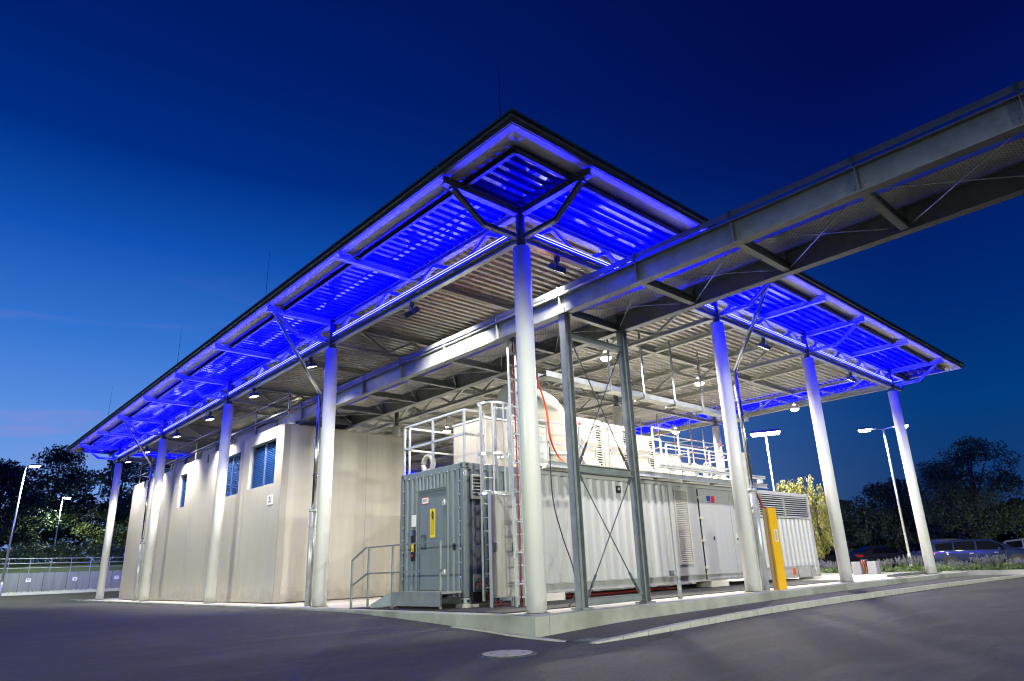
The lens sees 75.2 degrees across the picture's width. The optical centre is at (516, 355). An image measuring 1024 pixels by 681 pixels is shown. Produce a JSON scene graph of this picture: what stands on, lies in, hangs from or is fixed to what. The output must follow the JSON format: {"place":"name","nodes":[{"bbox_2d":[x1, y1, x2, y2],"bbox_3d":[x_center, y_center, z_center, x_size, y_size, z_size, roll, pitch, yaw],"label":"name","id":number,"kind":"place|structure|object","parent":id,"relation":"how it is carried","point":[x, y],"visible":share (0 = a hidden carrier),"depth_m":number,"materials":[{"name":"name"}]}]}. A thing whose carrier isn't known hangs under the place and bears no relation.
{"place":"outdoors","nodes":[
{"label":"outdoors","id":0,"kind":"place"},
{"bbox_2d":[0,561,122,573],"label":"grass bank","id":1,"kind":"structure","parent":0,"point":[77,568],"depth_m":46.76,"materials":[{"name":"green plant"}]},
{"bbox_2d":[0,458,61,551],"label":"broadleaf tree","id":2,"kind":"object","parent":1,"relation":"on","point":[11,475],"visible":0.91,"depth_m":51.31,"materials":[{"name":"green plant"}]},
{"bbox_2d":[0,443,106,561],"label":"broadleaf tree","id":3,"kind":"object","parent":1,"relation":"on","point":[64,481],"visible":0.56,"depth_m":58.30,"materials":[{"name":"green plant"}]},
{"bbox_2d":[52,496,71,561],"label":"street lamp","id":4,"kind":"object","parent":1,"relation":"on","point":[66,497],"visible":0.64,"depth_m":52.75,"materials":[{"name":"grey metal"}]},
{"bbox_2d":[0,541,125,564],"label":"hedge","id":5,"kind":"object","parent":1,"relation":"on","point":[73,553],"visible":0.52,"depth_m":49.54,"materials":[{"name":"green plant"}]},
{"bbox_2d":[0,491,127,561],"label":"woodland","id":6,"kind":"object","parent":1,"relation":"on","point":[71,501],"visible":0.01,"depth_m":62.38,"materials":[{"name":"green plant"}]},
{"bbox_2d":[62,456,154,560],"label":"broadleaf tree","id":7,"kind":"object","parent":1,"relation":"on","point":[118,536],"visible":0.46,"depth_m":57.03,"materials":[{"name":"green plant"}]},
{"bbox_2d":[107,457,174,531],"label":"broadleaf tree","id":8,"kind":"object","parent":1,"relation":"on","point":[126,507],"visible":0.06,"depth_m":56.72,"materials":[{"name":"green plant"}]},
{"bbox_2d":[0,563,1023,680],"bbox_3d":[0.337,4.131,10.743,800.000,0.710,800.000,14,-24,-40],"label":"asphalt ground","id":9,"kind":"structure","parent":0,"point":[971,632],"depth_m":8.74,"materials":[{"name":"grey asphalt"}]},
{"bbox_2d":[0,464,40,597],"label":"street lamp","id":10,"kind":"object","parent":9,"relation":"on","point":[13,526],"visible":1,"depth_m":39.08,"materials":[{"name":"grey metal"}]},
{"bbox_2d":[1,588,119,595],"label":"pale footpath","id":11,"kind":"structure","parent":9,"relation":"on","point":[43,592],"depth_m":41.51,"materials":[{"name":"grey concrete"}]},
{"bbox_2d":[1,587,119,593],"bbox_3d":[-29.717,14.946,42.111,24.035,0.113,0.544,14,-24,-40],"label":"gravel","id":12,"kind":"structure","parent":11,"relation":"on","point":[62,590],"depth_m":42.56,"materials":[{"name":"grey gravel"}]},
{"bbox_2d":[0,570,121,592],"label":"retaining wall","id":13,"kind":"structure","parent":9,"relation":"on","point":[33,582],"depth_m":42.74,"materials":[{"name":"concrete"}]},
{"bbox_2d":[0,557,123,572],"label":"tube fence","id":14,"kind":"object","parent":13,"relation":"on","point":[50,567],"visible":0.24,"depth_m":43.07,"materials":[{"name":"metal"}]},
{"bbox_2d":[478,649,536,657],"bbox_3d":[-0.109,3.744,8.303,0.740,0.050,0.740,14,-24,-40],"label":"manhole cover","id":15,"kind":"object","parent":9,"relation":"on","point":[508,653],"visible":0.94,"depth_m":8.20,"materials":[{"name":"grey metal"}]},
{"bbox_2d":[452,626,566,641],"bbox_3d":[-0.199,4.363,10.395,0.080,0.134,2.650,14,-24,-40],"label":"edging strip","id":16,"kind":"object","parent":9,"relation":"on","point":[526,636],"visible":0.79,"depth_m":10.12,"materials":[{"name":"stone"}]},
{"bbox_2d":[69,571,967,636],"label":"concrete plinth","id":17,"kind":"structure","parent":9,"relation":"on","point":[558,621],"depth_m":12.89,"materials":[{"name":"grey concrete"}]},
{"bbox_2d":[118,423,402,602],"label":"beige building","id":18,"kind":"structure","parent":17,"relation":"on","point":[265,531],"depth_m":22.35,"materials":[{"name":"grey paint"}]},
{"bbox_2d":[179,474,187,507],"bbox_3d":[-13.858,5.665,27.742,0.160,1.380,0.950,14,-24,-40],"label":"window","id":19,"kind":"structure","parent":18,"relation":"in","point":[183,480],"depth_m":28.00,"materials":[{"name":"glass"}]},
{"bbox_2d":[137,389,295,483],"bbox_3d":[-12.402,4.062,28.389,2.422,1.180,17.700,14,-24,-40],"label":"railing","id":20,"kind":"object","parent":18,"relation":"on","point":[255,425],"visible":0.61,"depth_m":24.66,"materials":[{"name":"grey metal"}]},
{"bbox_2d":[225,453,240,496],"bbox_3d":[-10.299,4.371,24.033,0.160,1.480,1.950,14,-24,-40],"label":"window","id":21,"kind":"structure","parent":18,"relation":"in","point":[234,456],"depth_m":24.04,"materials":[{"name":"paint"}]},
{"bbox_2d":[249,439,276,489],"bbox_3d":[-8.353,3.623,22.017,0.160,1.470,2.150,14,-24,-40],"label":"window","id":22,"kind":"structure","parent":18,"relation":"in","point":[266,449],"depth_m":22.17,"materials":[{"name":"paint"}]},
{"bbox_2d":[66,56,964,614],"bbox_3d":[-3.055,5.333,29.273,23.380,9.362,34.980,14,-24,-40],"label":"canopy","id":23,"kind":"object","parent":17,"relation":"on","point":[518,178],"visible":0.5,"depth_m":18.03,"materials":[{"name":"metal"}]},
{"bbox_2d":[118,431,161,457],"bbox_3d":[-17.788,4.249,31.255,0.068,0.134,7.175,14,-24,-40],"label":"led light line","id":24,"kind":"object","parent":23,"relation":"attached to","point":[136,446],"visible":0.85,"depth_m":31.31,"materials":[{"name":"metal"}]},
{"bbox_2d":[163,395,225,432],"bbox_3d":[-12.704,2.358,25.968,0.068,0.134,7.175,14,-24,-40],"label":"led light line","id":25,"kind":"object","parent":23,"relation":"attached to","point":[194,414],"visible":0.92,"depth_m":25.69,"materials":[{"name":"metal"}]},
{"bbox_2d":[228,337,326,395],"bbox_3d":[-7.619,0.468,20.681,0.068,0.134,7.175,14,-24,-40],"label":"led light line","id":26,"kind":"object","parent":23,"relation":"attached to","point":[286,362],"visible":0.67,"depth_m":20.42,"materials":[{"name":"glowing blue led light"}]},
{"bbox_2d":[404,302,420,317],"bbox_3d":[-2.403,-1.048,15.347,0.320,0.364,0.248,-19,-24,41],"label":"floodlight","id":27,"kind":"object","parent":23,"relation":"attached to","point":[412,311],"visible":1,"depth_m":15.27,"materials":[{"name":"grey metal"}]},
{"bbox_2d":[332,236,510,337],"bbox_3d":[-2.534,-1.422,15.394,0.068,0.134,7.175,14,-24,-40],"label":"led light line","id":28,"kind":"object","parent":23,"relation":"attached to","point":[470,258],"visible":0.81,"depth_m":14.81,"materials":[{"name":"glowing blue led light"}]},
{"bbox_2d":[547,256,565,273],"bbox_3d":[0.824,-1.808,13.374,0.320,0.358,0.253,12,-22,-37],"label":"floodlight","id":29,"kind":"object","parent":23,"relation":"attached to","point":[557,267],"visible":1,"depth_m":13.29,"materials":[{"name":"grey metal"}]},
{"bbox_2d":[549,447,574,607],"bbox_3d":[0.948,3.319,12.986,0.550,3.042,0.127,14,-24,-40],"label":"hanging cable","id":30,"kind":"object","parent":23,"relation":"hanging from","point":[558,521],"visible":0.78,"depth_m":12.95,"materials":[{"name":"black rubber"}]},
{"bbox_2d":[531,234,714,311],"bbox_3d":[2.700,-1.760,14.967,6.460,0.134,0.068,14,-24,-40],"label":"led light line","id":31,"kind":"object","parent":23,"relation":"attached to","point":[564,248],"visible":0.6,"depth_m":13.66,"materials":[{"name":"glowing blue-white light-emitting plastic"}]},
{"bbox_2d":[538,332,748,421],"bbox_3d":[4.200,0.482,19.918,9.700,2.050,0.400,14,-24,-40],"label":"hanging cable tray","id":32,"kind":"object","parent":23,"relation":"hanging from","point":[644,396],"visible":0.73,"depth_m":19.19,"materials":[{"name":"metal"}]},
{"bbox_2d":[536,376,564,461],"bbox_3d":[0.740,1.219,15.647,0.126,2.439,2.301,-10,-19,24],"label":"hanging cable","id":33,"kind":"object","parent":32,"relation":"hanging from","point":[547,420],"visible":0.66,"depth_m":15.40,"materials":[{"name":"orange rubber"}]},
{"bbox_2d":[638,422,705,435],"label":"led light line","id":34,"kind":"object","parent":23,"relation":"attached to","point":[691,424],"visible":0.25,"depth_m":31.82,"materials":[{"name":"metal"}]},
{"bbox_2d":[742,453,762,590],"bbox_3d":[5.911,4.069,16.445,0.260,3.320,0.115,14,-24,-40],"label":"cable conduit","id":35,"kind":"object","parent":23,"relation":"attached to","point":[745,472],"visible":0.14,"depth_m":16.49,"materials":[{"name":"metal"}]},
{"bbox_2d":[721,311,806,348],"bbox_3d":[7.138,-0.685,18.851,4.730,0.134,0.068,14,-24,-40],"label":"led light line","id":36,"kind":"object","parent":23,"relation":"attached to","point":[762,329],"visible":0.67,"depth_m":18.81,"materials":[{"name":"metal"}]},
{"bbox_2d":[757,338,770,349],"bbox_3d":[6.998,-0.312,18.777,0.320,0.358,0.253,14,-24,-40],"label":"floodlight","id":37,"kind":"object","parent":23,"relation":"attached to","point":[763,345],"visible":1,"depth_m":18.70,"materials":[{"name":"grey metal"}]},
{"bbox_2d":[744,385,882,414],"bbox_3d":[11.714,2.029,27.863,0.068,0.134,7.175,14,-24,-40],"label":"led light line","id":38,"kind":"object","parent":23,"relation":"attached to","point":[823,397],"visible":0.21,"depth_m":26.98,"materials":[{"name":"blue glowing light"},{"name":"plastic"}]},
{"bbox_2d":[810,347,892,383],"bbox_3d":[11.643,0.407,22.794,6.640,0.134,0.068,14,-24,-40],"label":"led light line","id":39,"kind":"object","parent":23,"relation":"attached to","point":[833,358],"visible":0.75,"depth_m":22.61,"materials":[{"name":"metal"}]},
{"bbox_2d":[349,580,839,613],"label":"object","id":40,"kind":"object","parent":17,"relation":"on","point":[691,589],"visible":0.57,"depth_m":15.29,"materials":[{"name":"grey concrete"}]},
{"bbox_2d":[350,540,461,608],"bbox_3d":[-2.504,4.878,14.675,0.582,1.335,3.576,14,-24,-40],"label":"platform","id":41,"kind":"object","parent":40,"relation":"on","point":[420,598],"depth_m":14.10,"materials":[{"name":"metal"}]},
{"bbox_2d":[399,462,522,605],"bbox_3d":[-1.008,4.123,15.191,2.130,2.963,2.908,14,-24,-40],"label":"grey green container","id":42,"kind":"object","parent":40,"relation":"on","point":[443,504],"visible":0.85,"depth_m":14.47,"materials":[{"name":"metal"}]},
{"bbox_2d":[421,454,435,470],"bbox_3d":[-2.052,2.547,15.531,0.120,0.500,0.500,14,-24,-40],"label":"roof vent ring","id":43,"kind":"object","parent":42,"relation":"on","point":[426,457],"visible":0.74,"depth_m":15.55,"materials":[{"name":"white paint"}]},
{"bbox_2d":[419,490,446,589],"bbox_3d":[-1.836,4.062,14.611,0.088,2.084,1.022,14,-24,-40],"label":"door","id":44,"kind":"structure","parent":42,"relation":"in","point":[432,504],"depth_m":14.64,"materials":[{"name":"grey paint"}]},
{"bbox_2d":[403,408,485,474],"bbox_3d":[-1.720,2.082,15.551,0.595,1.172,2.395,14,-24,-40],"label":"roof railing","id":45,"kind":"object","parent":42,"relation":"on","point":[433,441],"visible":0.97,"depth_m":15.05,"materials":[{"name":"white metal"}]},
{"bbox_2d":[477,401,510,600],"bbox_3d":[-0.398,3.004,14.039,0.813,4.100,0.556,14,-24,-40],"label":"caged ladder","id":46,"kind":"object","parent":42,"relation":"attached to","point":[494,452],"visible":0.76,"depth_m":14.18,"materials":[{"name":"silver metal"}]},
{"bbox_2d":[452,416,546,466],"bbox_3d":[-0.406,2.492,17.277,2.260,1.350,1.340,14,-24,-40],"label":"white rooftop cabinet","id":47,"kind":"object","parent":42,"relation":"on","point":[472,447],"visible":0.21,"depth_m":16.61,"materials":[{"name":"metal"}]},
{"bbox_2d":[456,604,478,607],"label":"foundation block","id":48,"kind":"structure","parent":40,"relation":"on","point":[466,605],"depth_m":13.47,"materials":[{"name":"concrete"}]},
{"bbox_2d":[487,490,519,607],"bbox_3d":[-0.264,3.914,13.569,0.705,2.330,0.157,14,-24,-40],"label":"aluminium cover panel","id":49,"kind":"object","parent":40,"relation":"on","point":[501,556],"visible":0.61,"depth_m":13.49,"materials":[{"name":"metal"}]},
{"bbox_2d":[546,592,564,600],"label":"foundation block","id":50,"kind":"structure","parent":40,"relation":"on","point":[556,596],"depth_m":15.04,"materials":[{"name":"concrete"}]},
{"bbox_2d":[565,587,676,597],"bbox_3d":[2.255,5.959,16.610,5.914,0.071,0.286,14,-24,-41],"label":"ground hose","id":51,"kind":"object","parent":40,"relation":"on","point":[617,592],"visible":0.5,"depth_m":16.84,"materials":[{"name":"red rubber"}]},
{"bbox_2d":[696,580,728,586],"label":"foundation block","id":52,"kind":"structure","parent":40,"relation":"on","point":[717,583],"depth_m":19.45,"materials":[{"name":"concrete"}]},
{"bbox_2d":[169,80,1023,609],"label":"pipe bridge","id":53,"kind":"structure","parent":17,"relation":"on","point":[961,166],"depth_m":11.90,"materials":[{"name":"metal"}]},
{"bbox_2d":[506,337,525,606],"bbox_3d":[0.010,2.289,13.956,0.244,5.620,0.115,14,-24,-40],"label":"ladder","id":54,"kind":"object","parent":53,"relation":"attached to","point":[517,461],"visible":0.89,"depth_m":13.87,"materials":[{"name":"metal"}]},
{"bbox_2d":[669,570,682,598],"bbox_3d":[3.342,4.816,13.953,0.269,0.565,0.110,2,-18,-14],"label":"standpipe valve","id":55,"kind":"object","parent":17,"relation":"on","point":[679,586],"visible":1,"depth_m":13.94,"materials":[{"name":"metal"}]},
{"bbox_2d":[762,507,787,589],"bbox_3d":[6.417,4.785,16.494,0.390,1.950,0.168,14,-24,-40],"label":"yellow protection post","id":56,"kind":"object","parent":17,"relation":"on","point":[774,550],"visible":0.97,"depth_m":16.40,"materials":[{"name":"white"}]},
{"bbox_2d":[799,576,822,578],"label":"foundation block","id":57,"kind":"structure","parent":17,"relation":"on","point":[816,577],"depth_m":23.60,"materials":[{"name":"concrete"}]},
{"bbox_2d":[541,469,821,592],"bbox_3d":[4.929,5.612,20.634,14.052,2.930,2.540,14,-24,-40],"label":"long grey container","id":58,"kind":"object","parent":57,"relation":"on","point":[691,533],"visible":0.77,"depth_m":18.47,"materials":[{"name":"metal"}]},
{"bbox_2d":[496,382,566,461],"bbox_3d":[0.640,2.082,18.071,2.090,2.440,1.160,14,-24,-40],"label":"white exhaust duct","id":59,"kind":"object","parent":58,"relation":"on","point":[555,409],"visible":0.37,"depth_m":17.84,"materials":[{"name":"metal"}]},
{"bbox_2d":[576,417,604,465],"bbox_3d":[1.786,2.744,19.194,1.100,1.660,1.440,14,-24,-40],"label":"white cooling unit","id":60,"kind":"object","parent":58,"relation":"on","point":[593,457],"visible":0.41,"depth_m":18.87,"materials":[{"name":"paint"}]},
{"bbox_2d":[601,423,627,468],"bbox_3d":[2.693,2.983,19.982,1.150,1.620,1.440,14,-24,-40],"label":"white cooling unit","id":61,"kind":"object","parent":58,"relation":"on","point":[617,460],"visible":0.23,"depth_m":19.49,"materials":[{"name":"paint"}]},
{"bbox_2d":[636,434,654,471],"bbox_3d":[3.622,3.293,20.764,1.150,1.440,1.440,14,-24,-40],"label":"white cooling unit","id":62,"kind":"object","parent":58,"relation":"on","point":[645,446],"visible":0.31,"depth_m":20.39,"materials":[{"name":"paint"}]},
{"bbox_2d":[540,461,768,488],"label":"roof walkway","id":63,"kind":"structure","parent":58,"relation":"on","point":[562,466],"depth_m":18.97,"materials":[{"name":"grey metal"}]},
{"bbox_2d":[511,414,664,472],"bbox_3d":[2.056,2.423,17.277,5.845,1.082,0.045,14,-24,-40],"label":"roof railing","id":64,"kind":"object","parent":63,"relation":"on","point":[547,441],"visible":0.55,"depth_m":17.28,"materials":[{"name":"white metal"}]},
{"bbox_2d":[651,426,682,474],"bbox_3d":[4.536,2.953,19.931,1.345,1.512,0.045,14,-24,-40],"label":"roof railing","id":65,"kind":"object","parent":63,"relation":"on","point":[654,452],"visible":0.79,"depth_m":20.00,"materials":[{"name":"white metal"}]},
{"bbox_2d":[640,414,724,476],"bbox_3d":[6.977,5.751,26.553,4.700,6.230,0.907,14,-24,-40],"label":"railing","id":66,"kind":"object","parent":63,"relation":"on","point":[693,452],"depth_m":27.37,"materials":[{"name":"white metal"}]},
{"bbox_2d":[665,444,730,479],"bbox_3d":[5.531,3.655,21.339,4.595,0.962,1.665,14,-24,-40],"label":"roof railing","id":67,"kind":"object","parent":63,"relation":"on","point":[689,461],"visible":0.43,"depth_m":20.39,"materials":[{"name":"white metal"}]},
{"bbox_2d":[657,463,765,482],"bbox_3d":[5.984,3.596,20.026,5.800,0.220,0.210,14,-24,-40],"label":"perforated cable tray","id":68,"kind":"object","parent":63,"relation":"on","point":[670,468],"visible":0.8,"depth_m":19.37,"materials":[{"name":"white metal"}]},
{"bbox_2d":[655,453,680,472],"bbox_3d":[4.663,3.945,22.134,1.740,1.180,0.840,14,-24,-40],"label":"rooftop box","id":69,"kind":"object","parent":58,"relation":"on","point":[671,458],"visible":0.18,"depth_m":21.99,"materials":[{"name":"white metal"}]},
{"bbox_2d":[664,461,729,479],"bbox_3d":[4.254,3.472,20.197,8.705,0.906,1.029,14,-24,-40],"label":"roof pipework","id":70,"kind":"object","parent":58,"relation":"on","point":[704,474],"visible":0.06,"depth_m":21.78,"materials":[{"name":"white paint"}]},
{"bbox_2d":[696,489,738,578],"bbox_3d":[6.119,5.409,20.158,1.780,2.580,0.083,14,-24,-40],"label":"door","id":71,"kind":"structure","parent":58,"relation":"in","point":[718,544],"depth_m":20.13,"materials":[{"name":"grey paint"}]},
{"bbox_2d":[728,493,743,576],"bbox_3d":[7.128,5.652,21.036,0.900,2.580,0.090,14,-24,-40],"label":"door","id":72,"kind":"structure","parent":58,"relation":"in","point":[730,496],"depth_m":20.81,"materials":[{"name":"grey paint"}]},
{"bbox_2d":[851,560,880,574],"bbox_3d":[13.919,8.429,26.445,0.400,0.560,0.930,14,-24,-40],"label":"white junction box","id":73,"kind":"object","parent":17,"relation":"on","point":[872,567],"visible":0.97,"depth_m":26.33,"materials":[{"name":"metal"}]},
{"bbox_2d":[887,570,941,576],"bbox_3d":[13.794,7.520,22.904,4.500,0.073,0.360,14,-24,-40],"label":"steel channel","id":74,"kind":"object","parent":17,"relation":"on","point":[905,574],"visible":0.81,"depth_m":22.12,"materials":[{"name":"silver metal"}]},
{"bbox_2d":[572,637,604,642],"bbox_3d":[1.077,4.024,9.386,0.440,0.020,0.380,14,-24,-40],"label":"drain grate","id":75,"kind":"object","parent":9,"relation":"on","point":[587,640],"visible":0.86,"depth_m":9.34,"materials":[{"name":"grey metal"}]},
{"bbox_2d":[589,574,1023,643],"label":"kerb","id":76,"kind":"structure","parent":9,"relation":"on","point":[742,614],"depth_m":13.12,"materials":[{"name":"concrete"}]},
{"bbox_2d":[815,496,876,552],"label":"broadleaf tree","id":77,"kind":"object","parent":9,"relation":"on","point":[846,508],"visible":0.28,"depth_m":52.49,"materials":[{"name":"green plant"}]},
{"bbox_2d":[849,546,917,567],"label":"parked car","id":78,"kind":"object","parent":9,"relation":"on","point":[873,553],"visible":0.46,"depth_m":43.03,"materials":[{"name":"black paint"}]},
{"bbox_2d":[849,477,945,564],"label":"broadleaf tree","id":79,"kind":"object","parent":9,"relation":"on","point":[884,514],"visible":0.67,"depth_m":53.54,"materials":[{"name":"green plant"}]},
{"bbox_2d":[817,495,1023,550],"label":"woodland","id":80,"kind":"object","parent":9,"relation":"on","point":[1008,536],"visible":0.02,"depth_m":58.58,"materials":[{"name":"green plant"}]},
{"bbox_2d":[821,569,1023,575],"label":"planter kerb","id":81,"kind":"structure","parent":9,"relation":"on","point":[994,572],"depth_m":24.09,"materials":[{"name":"concrete"}]},
{"bbox_2d":[855,482,998,547],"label":"broadleaf tree","id":82,"kind":"object","parent":9,"relation":"on","point":[892,503],"visible":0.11,"depth_m":60.76,"materials":[{"name":"green plant"}]},
{"bbox_2d":[910,538,961,564],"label":"parked car","id":83,"kind":"object","parent":9,"relation":"on","point":[916,552],"visible":0.09,"depth_m":49.97,"materials":[{"name":"blue paint"}]},
{"bbox_2d":[923,491,996,540],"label":"broadleaf tree","id":84,"kind":"object","parent":9,"relation":"on","point":[969,537],"visible":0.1,"depth_m":52.93,"materials":[{"name":"green plant"}]},
{"bbox_2d":[902,434,1023,538],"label":"broadleaf tree","id":85,"kind":"object","parent":9,"relation":"on","point":[947,480],"visible":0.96,"depth_m":48.03,"materials":[{"name":"green plant"}]},
{"bbox_2d":[931,539,1023,565],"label":"parked car","id":86,"kind":"object","parent":9,"relation":"on","point":[955,551],"visible":0.62,"depth_m":34.50,"materials":[{"name":"blue paint"}]},
{"bbox_2d":[1003,538,1023,548],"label":"parked car","id":87,"kind":"object","parent":9,"relation":"on","point":[1019,543],"visible":0.1,"depth_m":37.47,"materials":[{"name":"silver metal"}]},
{"bbox_2d":[1008,508,1023,537],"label":"broadleaf tree","id":88,"kind":"object","parent":9,"relation":"on","point":[1018,529],"visible":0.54,"depth_m":47.24,"materials":[{"name":"green plant"}]},
{"bbox_2d":[0,0,1023,562],"label":"sky","id":89,"kind":"structure","parent":0,"point":[155,155],"materials":[{"name":"blue"}]},
{"bbox_2d":[543,568,1020,640],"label":"side pavement","id":90,"kind":"structure","parent":0,"point":[614,629],"depth_m":12.17,"materials":[{"name":"concrete"}]},
{"bbox_2d":[818,549,837,566],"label":"parked car","id":91,"kind":"object","parent":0,"point":[831,555],"visible":0.08,"depth_m":44.56,"materials":[{"name":"black paint"}]},
{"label":"dry grass verge","id":92,"kind":"structure","parent":0,"visible":0},
{"bbox_2d":[750,429,780,490],"bbox_3d":[13.583,7.634,34.767,1.616,7.515,0.390,-9,-19,20],"label":"street lamp","id":93,"kind":"object","parent":92,"relation":"on","point":[765,433],"visible":0.66,"depth_m":35.65,"materials":[{"name":"grey metal"}]},
{"bbox_2d":[775,474,833,562],"bbox_3d":[15.408,9.000,35.324,3.497,5.130,3.508,14,-24,-40],"label":"weeping birch","id":94,"kind":"object","parent":92,"relation":"on","point":[823,534],"visible":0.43,"depth_m":34.88,"materials":[{"name":"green plant"}]},
{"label":"planting bed","id":95,"kind":"structure","parent":0,"visible":0},
{"bbox_2d":[818,560,831,572],"bbox_3d":[13.894,9.530,29.843,0.675,0.654,0.735,14,-24,-40],"label":"lavender bush","id":96,"kind":"object","parent":95,"relation":"on","point":[823,565],"visible":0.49,"depth_m":29.78,"materials":[{"name":"purple plant"}]},
{"bbox_2d":[826,562,838,572],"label":"lavender bush","id":97,"kind":"object","parent":95,"relation":"on","point":[833,567],"visible":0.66,"depth_m":28.91,"materials":[{"name":"purple plant"}]},
{"bbox_2d":[877,558,893,571],"bbox_3d":[15.224,8.690,27.365,0.752,0.637,0.734,14,-24,-40],"label":"lavender bush","id":98,"kind":"object","parent":95,"relation":"on","point":[883,567],"visible":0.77,"depth_m":27.29,"materials":[{"name":"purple plant"}]},
{"bbox_2d":[893,555,909,571],"bbox_3d":[15.806,8.551,27.172,0.700,0.760,0.687,14,-24,-40],"label":"lavender bush","id":99,"kind":"object","parent":95,"relation":"on","point":[903,561],"visible":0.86,"depth_m":27.13,"materials":[{"name":"purple plant"}]},
{"bbox_2d":[907,555,923,571],"bbox_3d":[16.235,8.455,26.882,0.691,0.731,0.672,-6,-18,10],"label":"lavender bush","id":100,"kind":"object","parent":95,"relation":"on","point":[915,564],"visible":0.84,"depth_m":26.81,"materials":[{"name":"purple plant"}]},
{"bbox_2d":[821,562,1021,572],"bbox_3d":[17.340,8.367,26.098,2.592,0.433,9.955,14,-24,-40],"label":"ground cover","id":101,"kind":"object","parent":95,"relation":"on","point":[974,566],"visible":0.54,"depth_m":25.50,"materials":[{"name":"green plant"}]},
{"bbox_2d":[857,423,911,564],"bbox_3d":[18.640,6.942,32.499,2.315,7.079,0.286,-9,-19,21],"label":"street lamp","id":102,"kind":"object","parent":101,"relation":"in","point":[866,429],"visible":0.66,"depth_m":32.70,"materials":[{"name":"grey metal"}]},
{"bbox_2d":[950,561,971,570],"bbox_3d":[17.378,8.241,25.963,0.695,0.489,0.741,14,-24,-40],"label":"lavender bush","id":103,"kind":"object","parent":95,"relation":"on","point":[960,564],"visible":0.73,"depth_m":25.88,"materials":[{"name":"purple plant"}]},
{"bbox_2d":[969,556,990,569],"bbox_3d":[17.720,7.968,25.324,0.633,0.608,0.732,14,-24,-40],"label":"lavender bush","id":104,"kind":"object","parent":95,"relation":"on","point":[977,561],"visible":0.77,"depth_m":25.25,"materials":[{"name":"purple plant"}]},
{"bbox_2d":[985,553,1006,569],"bbox_3d":[18.139,7.832,25.044,0.727,0.665,0.725,14,-24,-40],"label":"lavender bush","id":105,"kind":"object","parent":95,"relation":"on","point":[996,561],"visible":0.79,"depth_m":24.99,"materials":[{"name":"purple plant"}]},
{"bbox_2d":[1006,558,1023,568],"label":"lavender bush","id":106,"kind":"object","parent":95,"relation":"on","point":[1019,561],"visible":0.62,"depth_m":24.45,"materials":[{"name":"purple plant"}]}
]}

